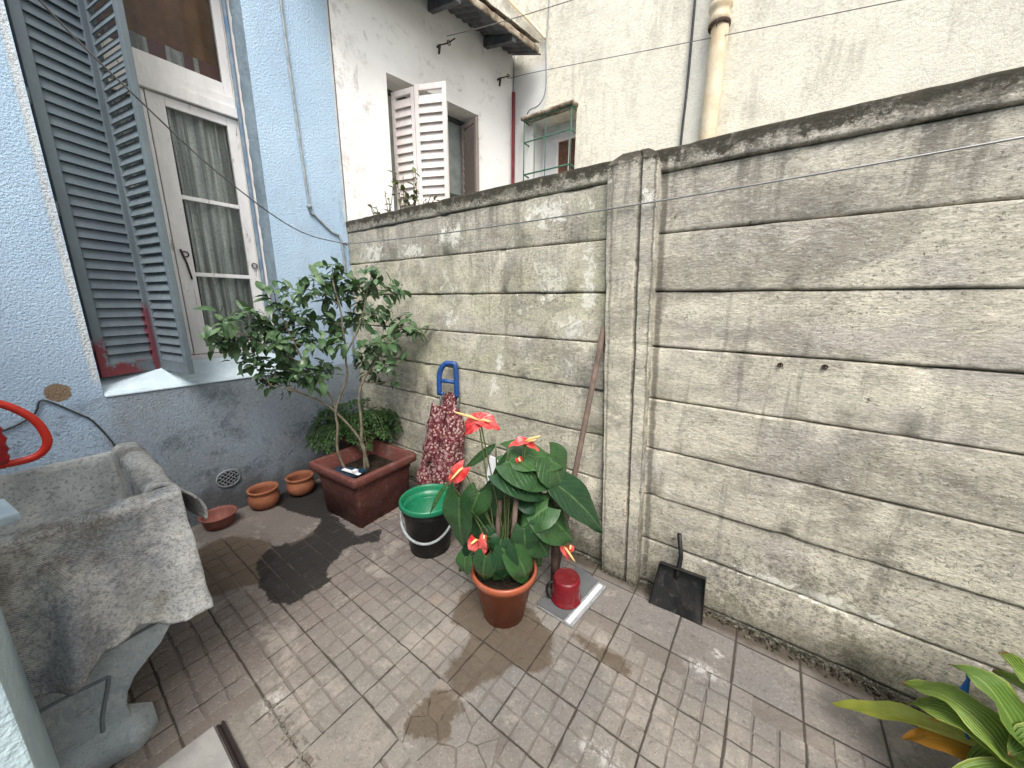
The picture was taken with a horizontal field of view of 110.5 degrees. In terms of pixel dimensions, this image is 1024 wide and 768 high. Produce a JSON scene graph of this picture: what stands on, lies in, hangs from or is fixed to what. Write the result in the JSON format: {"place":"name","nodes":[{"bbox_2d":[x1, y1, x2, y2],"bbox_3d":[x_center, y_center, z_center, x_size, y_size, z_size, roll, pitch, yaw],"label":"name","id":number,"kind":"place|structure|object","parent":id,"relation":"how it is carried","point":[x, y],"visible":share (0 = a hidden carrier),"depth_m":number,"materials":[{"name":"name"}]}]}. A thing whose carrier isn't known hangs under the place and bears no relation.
{"place":"outdoors","nodes":[
{"label":"outdoors","id":0,"kind":"place"},
{"bbox_2d":[341,468,360,474],"bbox_3d":[-1.115,0.597,2.455,0.170,0.030,0.034,7,14,27],"label":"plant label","id":1,"kind":"object","parent":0,"point":[355,471],"visible":1,"depth_m":2.44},
{"bbox_2d":[108,478,963,767],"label":"patio floor","id":2,"kind":"structure","parent":0,"point":[318,635],"depth_m":1.46,"materials":[{"name":"tile"}]},
{"bbox_2d":[0,607,59,767],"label":"pillar","id":3,"kind":"structure","parent":2,"relation":"on","point":[25,742],"depth_m":0.85,"materials":[{"name":"white paint"}]},
{"bbox_2d":[0,451,169,767],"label":"laundry sink","id":4,"kind":"object","parent":2,"relation":"on","point":[97,720],"visible":0.41,"depth_m":1.22,"materials":[{"name":"concrete"}]},
{"bbox_2d":[0,499,20,525],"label":"washing board","id":5,"kind":"object","parent":4,"relation":"on","point":[9,513],"visible":1,"depth_m":1.06,"materials":[{"name":"white plastic"}]},
{"bbox_2d":[0,400,52,468],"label":"hose reel","id":6,"kind":"object","parent":4,"relation":"on","point":[38,424],"visible":1,"depth_m":1.35,"materials":[{"name":"red plastic"}]},
{"bbox_2d":[0,483,213,699],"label":"cloth mat","id":7,"kind":"object","parent":4,"relation":"on","point":[82,592],"visible":1,"depth_m":1.07,"materials":[{"name":"grey fabric"}]},
{"bbox_2d":[111,442,207,518],"bbox_3d":[-1.480,0.450,1.483,0.666,0.311,0.164,10,16,35],"label":"cloth mat","id":8,"kind":"object","parent":4,"relation":"on","point":[139,470],"visible":0.62,"depth_m":1.39,"materials":[{"name":"grey fabric"}]},
{"bbox_2d":[158,726,232,767],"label":"access lid","id":9,"kind":"object","parent":2,"relation":"on","point":[206,749],"visible":1,"depth_m":1.20,"materials":[{"name":"grey metal"}]},
{"bbox_2d":[198,505,236,530],"bbox_3d":[-2.000,0.919,2.425,0.208,0.086,0.208,10,16,35],"label":"clay bowl","id":10,"kind":"object","parent":2,"relation":"on","point":[221,517],"visible":0.97,"depth_m":2.43,"materials":[{"name":"orange ceramic"}]},
{"bbox_2d":[216,720,247,767],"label":"drain channel","id":11,"kind":"object","parent":2,"relation":"on","point":[232,748],"visible":1,"depth_m":1.22,"materials":[{"name":"metal"}]},
{"bbox_2d":[246,481,279,510],"bbox_3d":[-1.849,0.839,2.651,0.202,0.150,0.202,10,16,35],"label":"clay pot","id":12,"kind":"object","parent":2,"relation":"on","point":[264,495],"visible":1,"depth_m":2.61,"materials":[{"name":"ceramic"}]},
{"bbox_2d":[285,470,314,496],"bbox_3d":[-1.688,0.798,2.838,0.202,0.150,0.202,-6,14,-26],"label":"clay pot","id":13,"kind":"object","parent":2,"relation":"on","point":[300,483],"visible":1,"depth_m":2.79,"materials":[{"name":"ceramic"}]},
{"bbox_2d":[339,426,377,448],"bbox_3d":[-1.294,0.614,3.054,0.334,0.420,0.334,10,16,35],"label":"flower pot","id":14,"kind":"object","parent":2,"relation":"on","point":[344,444],"visible":0.21,"depth_m":2.90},
{"bbox_2d":[309,439,416,527],"bbox_3d":[-1.081,0.727,2.640,0.540,0.394,0.540,8,15,31],"label":"square planter","id":15,"kind":"object","parent":2,"relation":"on","point":[378,489],"visible":0.88,"depth_m":2.52,"materials":[{"name":"ceramic"}]},
{"bbox_2d":[194,257,434,469],"bbox_3d":[-1.222,-0.084,2.430,1.360,1.508,0.482,-6,14,-25],"label":"shrub","id":16,"kind":"object","parent":15,"relation":"on","point":[285,349],"visible":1,"depth_m":2.34,"materials":[{"name":"green plant"}]},
{"bbox_2d":[333,466,367,476],"bbox_3d":[-1.168,0.620,2.518,0.269,0.033,0.120,6,14,21],"label":"plastic tray","id":17,"kind":"object","parent":15,"relation":"in","point":[360,470],"visible":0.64,"depth_m":2.52,"materials":[{"name":"blue plastic"}]},
{"bbox_2d":[305,397,403,454],"bbox_3d":[-1.293,0.325,2.921,0.749,0.325,0.702,10,16,35],"label":"fern","id":18,"kind":"object","parent":15,"relation":"in","point":[371,418],"visible":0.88,"depth_m":2.79,"materials":[{"name":"green plant"}]},
{"bbox_2d":[400,511,450,558],"bbox_3d":[-0.509,0.875,2.200,0.334,0.303,0.330,10,16,35],"label":"black bucket","id":19,"kind":"object","parent":2,"relation":"on","point":[429,538],"visible":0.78,"depth_m":2.09,"materials":[{"name":"plastic"}]},
{"bbox_2d":[399,484,447,518],"bbox_3d":[-0.511,0.831,2.194,0.344,0.294,0.344,10,16,35],"label":"green bucket","id":20,"kind":"object","parent":19,"relation":"in","point":[416,502],"visible":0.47,"depth_m":2.28,"materials":[{"name":"plastic"}]},
{"bbox_2d":[416,361,464,496],"bbox_3d":[-0.525,0.380,2.574,0.376,1.104,0.281,10,16,35],"label":"shopping trolley","id":21,"kind":"object","parent":2,"relation":"on","point":[443,448],"visible":0.79,"depth_m":2.50,"materials":[{"name":"fabric"}]},
{"bbox_2d":[485,456,497,483],"bbox_3d":[-0.086,0.749,2.399,0.299,0.485,0.088,10,16,35],"label":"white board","id":22,"kind":"object","parent":2,"relation":"on","point":[492,460],"visible":0.2,"depth_m":2.42,"materials":[{"name":"white plastic"}]},
{"bbox_2d":[471,549,536,628],"bbox_3d":[-0.039,1.004,1.740,0.318,0.262,0.318,10,16,35],"label":"terracotta pot","id":23,"kind":"object","parent":2,"relation":"on","point":[503,603],"visible":0.59,"depth_m":1.64,"materials":[{"name":"ceramic"}]},
{"bbox_2d":[495,500,502,536],"bbox_3d":[-0.073,0.754,1.711,0.056,0.432,0.026,-2,13,-12],"label":"wooden stake","id":24,"kind":"object","parent":23,"relation":"in","point":[498,528],"visible":0.39,"depth_m":1.68,"materials":[{"name":"brown wood"}]},
{"bbox_2d":[506,497,518,583],"bbox_3d":[0.001,0.715,1.619,0.059,0.467,0.023,0,13,-3],"label":"wooden stake","id":25,"kind":"object","parent":23,"relation":"in","point":[515,511],"visible":0.46,"depth_m":1.58,"materials":[{"name":"brown wood"}]},
{"bbox_2d":[429,411,602,583],"bbox_3d":[0.036,0.536,1.636,0.838,0.865,0.290,0,13,-1],"label":"anthurium","id":26,"kind":"object","parent":23,"relation":"in","point":[527,472],"visible":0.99,"depth_m":1.61,"materials":[{"name":"green plant"}]},
{"bbox_2d":[550,498,558,589],"bbox_3d":[0.217,0.788,1.796,0.042,0.654,0.107,5,14,18],"label":"wooden stake","id":27,"kind":"object","parent":2,"relation":"on","point":[554,557],"visible":0.29,"depth_m":1.81,"materials":[{"name":"brown wood"}]},
{"bbox_2d":[537,566,605,627],"bbox_3d":[0.322,1.101,1.857,0.202,0.018,0.367,12,17,42],"label":"tile","id":28,"kind":"object","parent":2,"relation":"on","point":[592,588],"visible":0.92,"depth_m":1.80,"materials":[{"name":"white tile"}]},
{"bbox_2d":[545,567,580,609],"bbox_3d":[0.276,1.034,1.813,0.159,0.130,0.158,10,16,35],"label":"mug","id":29,"kind":"object","parent":28,"relation":"on","point":[565,594],"visible":1,"depth_m":1.77,"materials":[{"name":"ceramic"}]},
{"bbox_2d":[558,327,604,568],"bbox_3d":[0.349,0.394,1.903,0.271,1.380,0.048,-7,15,-28],"label":"broomstick","id":30,"kind":"object","parent":2,"relation":"on","point":[588,403],"visible":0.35,"depth_m":1.86,"materials":[{"name":"brown wood"}]},
{"bbox_2d":[649,533,705,623],"bbox_3d":[0.833,0.938,1.758,0.245,0.389,0.103,8,15,30],"label":"dustpan","id":31,"kind":"object","parent":2,"relation":"on","point":[678,589],"visible":1,"depth_m":1.77,"materials":[{"name":"black plastic"}]},
{"bbox_2d":[346,66,1023,713],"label":"concrete wall","id":32,"kind":"structure","parent":2,"relation":"on","point":[804,432],"depth_m":1.44,"materials":[{"name":"concrete"}]},
{"bbox_2d":[368,204,379,214],"bbox_3d":[-1.098,-1.362,2.817,0.090,0.132,0.113,-1,13,-8],"label":"weed","id":33,"kind":"object","parent":32,"relation":"on","point":[370,205],"visible":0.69,"depth_m":2.82,"materials":[{"name":"green plant"}]},
{"bbox_2d":[381,185,394,211],"bbox_3d":[-0.940,-1.390,2.719,0.138,0.233,0.112,10,16,35],"label":"weed","id":34,"kind":"object","parent":32,"relation":"on","point":[390,207],"visible":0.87,"depth_m":2.71,"materials":[{"name":"green plant"}]},
{"bbox_2d":[388,170,404,208],"bbox_3d":[-0.847,-1.433,2.667,0.152,0.340,0.105,10,16,35],"label":"weed","id":35,"kind":"object","parent":32,"relation":"on","point":[402,187],"visible":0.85,"depth_m":2.67,"materials":[{"name":"green plant"}]},
{"bbox_2d":[401,189,410,207],"bbox_3d":[-0.780,-1.355,2.637,0.077,0.202,0.116,10,16,35],"label":"weed","id":36,"kind":"object","parent":32,"relation":"on","point":[406,201],"visible":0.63,"depth_m":2.64,"materials":[{"name":"green plant"}]},
{"bbox_2d":[408,167,420,206],"bbox_3d":[-0.691,-1.394,2.547,0.075,0.299,0.133,3,13,12],"label":"weed","id":37,"kind":"object","parent":32,"relation":"on","point":[415,197],"visible":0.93,"depth_m":2.54,"materials":[{"name":"green plant"}]},
{"bbox_2d":[423,194,439,203],"bbox_3d":[-0.569,-1.268,2.471,0.138,0.091,0.086,0,13,0],"label":"weed","id":38,"kind":"object","parent":32,"relation":"on","point":[434,198],"visible":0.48,"depth_m":2.46,"materials":[{"name":"green plant"}]},
{"bbox_2d":[571,552,935,718],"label":"mortar crumbs","id":39,"kind":"object","parent":2,"relation":"on","point":[828,669],"visible":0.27,"depth_m":1.51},
{"label":"ground","id":40,"kind":"structure","parent":0,"visible":0},
{"bbox_2d":[0,0,362,526],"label":"blue house","id":41,"kind":"structure","parent":40,"relation":"on","point":[134,232],"depth_m":2.21,"materials":[{"name":"paint"}]},
{"bbox_2d":[3,399,115,445],"bbox_3d":[-2.417,0.269,1.891,0.011,0.398,0.405,10,16,35],"label":"cable","id":42,"kind":"object","parent":41,"relation":"attached to","point":[89,418],"visible":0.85,"depth_m":1.89,"materials":[{"name":"black rubber"}]},
{"bbox_2d":[22,0,232,97],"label":"transom window","id":43,"kind":"structure","parent":41,"relation":"in","point":[224,87],"depth_m":2.32,"materials":[{"name":"paint"}]},
{"bbox_2d":[25,0,265,359],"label":"window frame","id":44,"kind":"structure","parent":41,"relation":"in","point":[151,79],"depth_m":2.26,"materials":[{"name":"paint"}]},
{"bbox_2d":[38,0,346,244],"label":"clothesline","id":45,"kind":"object","parent":41,"relation":"attached to","point":[92,55],"visible":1,"depth_m":1.49,"materials":[{"name":"grey metal"}]},
{"bbox_2d":[279,0,354,364],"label":"cable","id":46,"kind":"object","parent":41,"relation":"attached to","point":[297,124],"visible":0.89,"depth_m":2.62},
{"bbox_3d":[-1.399,-1.169,2.975,0.047,0.023,0.026,10,16,35],"label":"wall hook","id":47,"kind":"object","parent":41,"relation":"attached to","visible":0},
{"bbox_2d":[346,136,1023,243],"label":"clothesline","id":48,"kind":"object","parent":47,"relation":"attached to","point":[922,155],"visible":1,"depth_m":1.30,"materials":[{"name":"metal"}]},
{"bbox_2d":[327,0,540,409],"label":"white house","id":49,"kind":"structure","parent":40,"relation":"on","point":[408,97],"depth_m":3.17,"materials":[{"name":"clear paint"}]},
{"bbox_2d":[387,89,465,210],"bbox_3d":[-0.879,-2.072,3.663,0.996,1.383,0.040,-12,18,-43],"label":"window frame","id":50,"kind":"structure","parent":49,"relation":"in","point":[454,125],"depth_m":3.80,"materials":[{"name":"grey wood"}]},
{"bbox_2d":[436,38,454,53],"bbox_3d":[-0.608,-3.067,3.234,0.200,0.122,0.069,3,13,11],"label":"wall bracket","id":51,"kind":"object","parent":49,"relation":"attached to","point":[438,46],"depth_m":3.23,"materials":[{"name":"metal"}]},
{"bbox_2d":[447,0,571,35],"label":"clothesline","id":52,"kind":"object","parent":51,"relation":"attached to","point":[511,18],"visible":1,"depth_m":2.94,"materials":[{"name":"grey metal"}]},
{"bbox_2d":[497,74,509,85],"bbox_3d":[-0.100,-3.199,3.743,0.145,0.122,0.070,3,13,10],"label":"wall bracket","id":53,"kind":"object","parent":49,"relation":"attached to","point":[499,78],"depth_m":3.73,"materials":[{"name":"metal"}]},
{"bbox_2d":[511,91,514,183],"bbox_3d":[0.010,-2.328,4.060,0.030,1.740,0.030,10,16,35],"label":"metal pole","id":54,"kind":"object","parent":49,"relation":"attached to","point":[513,144],"visible":0.56,"depth_m":3.96,"materials":[{"name":"red metal"}]},
{"bbox_2d":[488,0,1023,182],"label":"apartment building","id":55,"kind":"structure","parent":40,"relation":"on","point":[595,112],"depth_m":2.87,"materials":[{"name":"white paint"}]},
{"bbox_2d":[513,55,514,90],"bbox_3d":[0.016,-3.249,3.917,0.021,0.700,0.012,3,13,10],"label":"cable","id":56,"kind":"object","parent":55,"relation":"attached to","point":[513,73],"visible":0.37,"depth_m":3.88,"materials":[{"name":"grey plastic"}]},
{"bbox_2d":[507,0,545,40],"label":"conduit","id":57,"kind":"object","parent":55,"relation":"attached to","point":[526,17],"visible":0.97,"depth_m":3.66,"materials":[{"name":"beige plastic"}]},
{"bbox_2d":[527,0,549,113],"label":"cable","id":58,"kind":"object","parent":55,"relation":"attached to","point":[545,60],"visible":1,"depth_m":3.62,"materials":[{"name":"grey plastic"}]},
{"bbox_2d":[542,120,575,175],"bbox_3d":[0.568,-2.547,3.959,0.514,0.616,0.035,10,16,35],"label":"window back","id":59,"kind":"structure","parent":55,"relation":"in","point":[549,158],"depth_m":4.00,"materials":[{"name":"white paint"}]},
{"bbox_2d":[555,134,575,173],"bbox_3d":[0.625,-2.450,3.889,0.316,0.456,0.038,10,16,35],"label":"window frame","id":60,"kind":"structure","parent":55,"relation":"in","point":[563,144],"depth_m":3.90,"materials":[{"name":"white paint"}]},
{"bbox_2d":[679,0,695,145],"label":"cable","id":61,"kind":"object","parent":55,"relation":"attached to","point":[689,64],"visible":0.69,"depth_m":2.96,"materials":[{"name":"black plastic"}]},
{"bbox_2d":[699,0,732,139],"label":"drainpipe","id":62,"kind":"object","parent":55,"relation":"attached to","point":[719,22],"visible":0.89,"depth_m":2.78,"materials":[{"name":"metal"}]},
{"bbox_2d":[511,0,901,77],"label":"clothesline","id":63,"kind":"object","parent":62,"relation":"attached to","point":[725,35],"visible":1,"depth_m":2.68,"materials":[{"name":"grey metal"}]},
{"bbox_3d":[1.462,1.239,0.930,0.344,0.190,0.344,10,16,35],"label":"flower pot","id":64,"kind":"object","parent":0,"visible":0},
{"bbox_2d":[832,651,1023,767],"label":"aspidistra","id":65,"kind":"object","parent":64,"relation":"in","point":[995,740],"visible":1,"depth_m":1.01,"materials":[{"name":"green plant"}]},
{"bbox_2d":[960,674,972,747],"bbox_3d":[1.347,0.992,1.025,0.039,0.336,0.126,-6,14,-28],"label":"plastic stake","id":66,"kind":"object","parent":64,"relation":"in","point":[965,686],"visible":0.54,"depth_m":1.04,"materials":[{"name":"blue plastic"}]}
]}

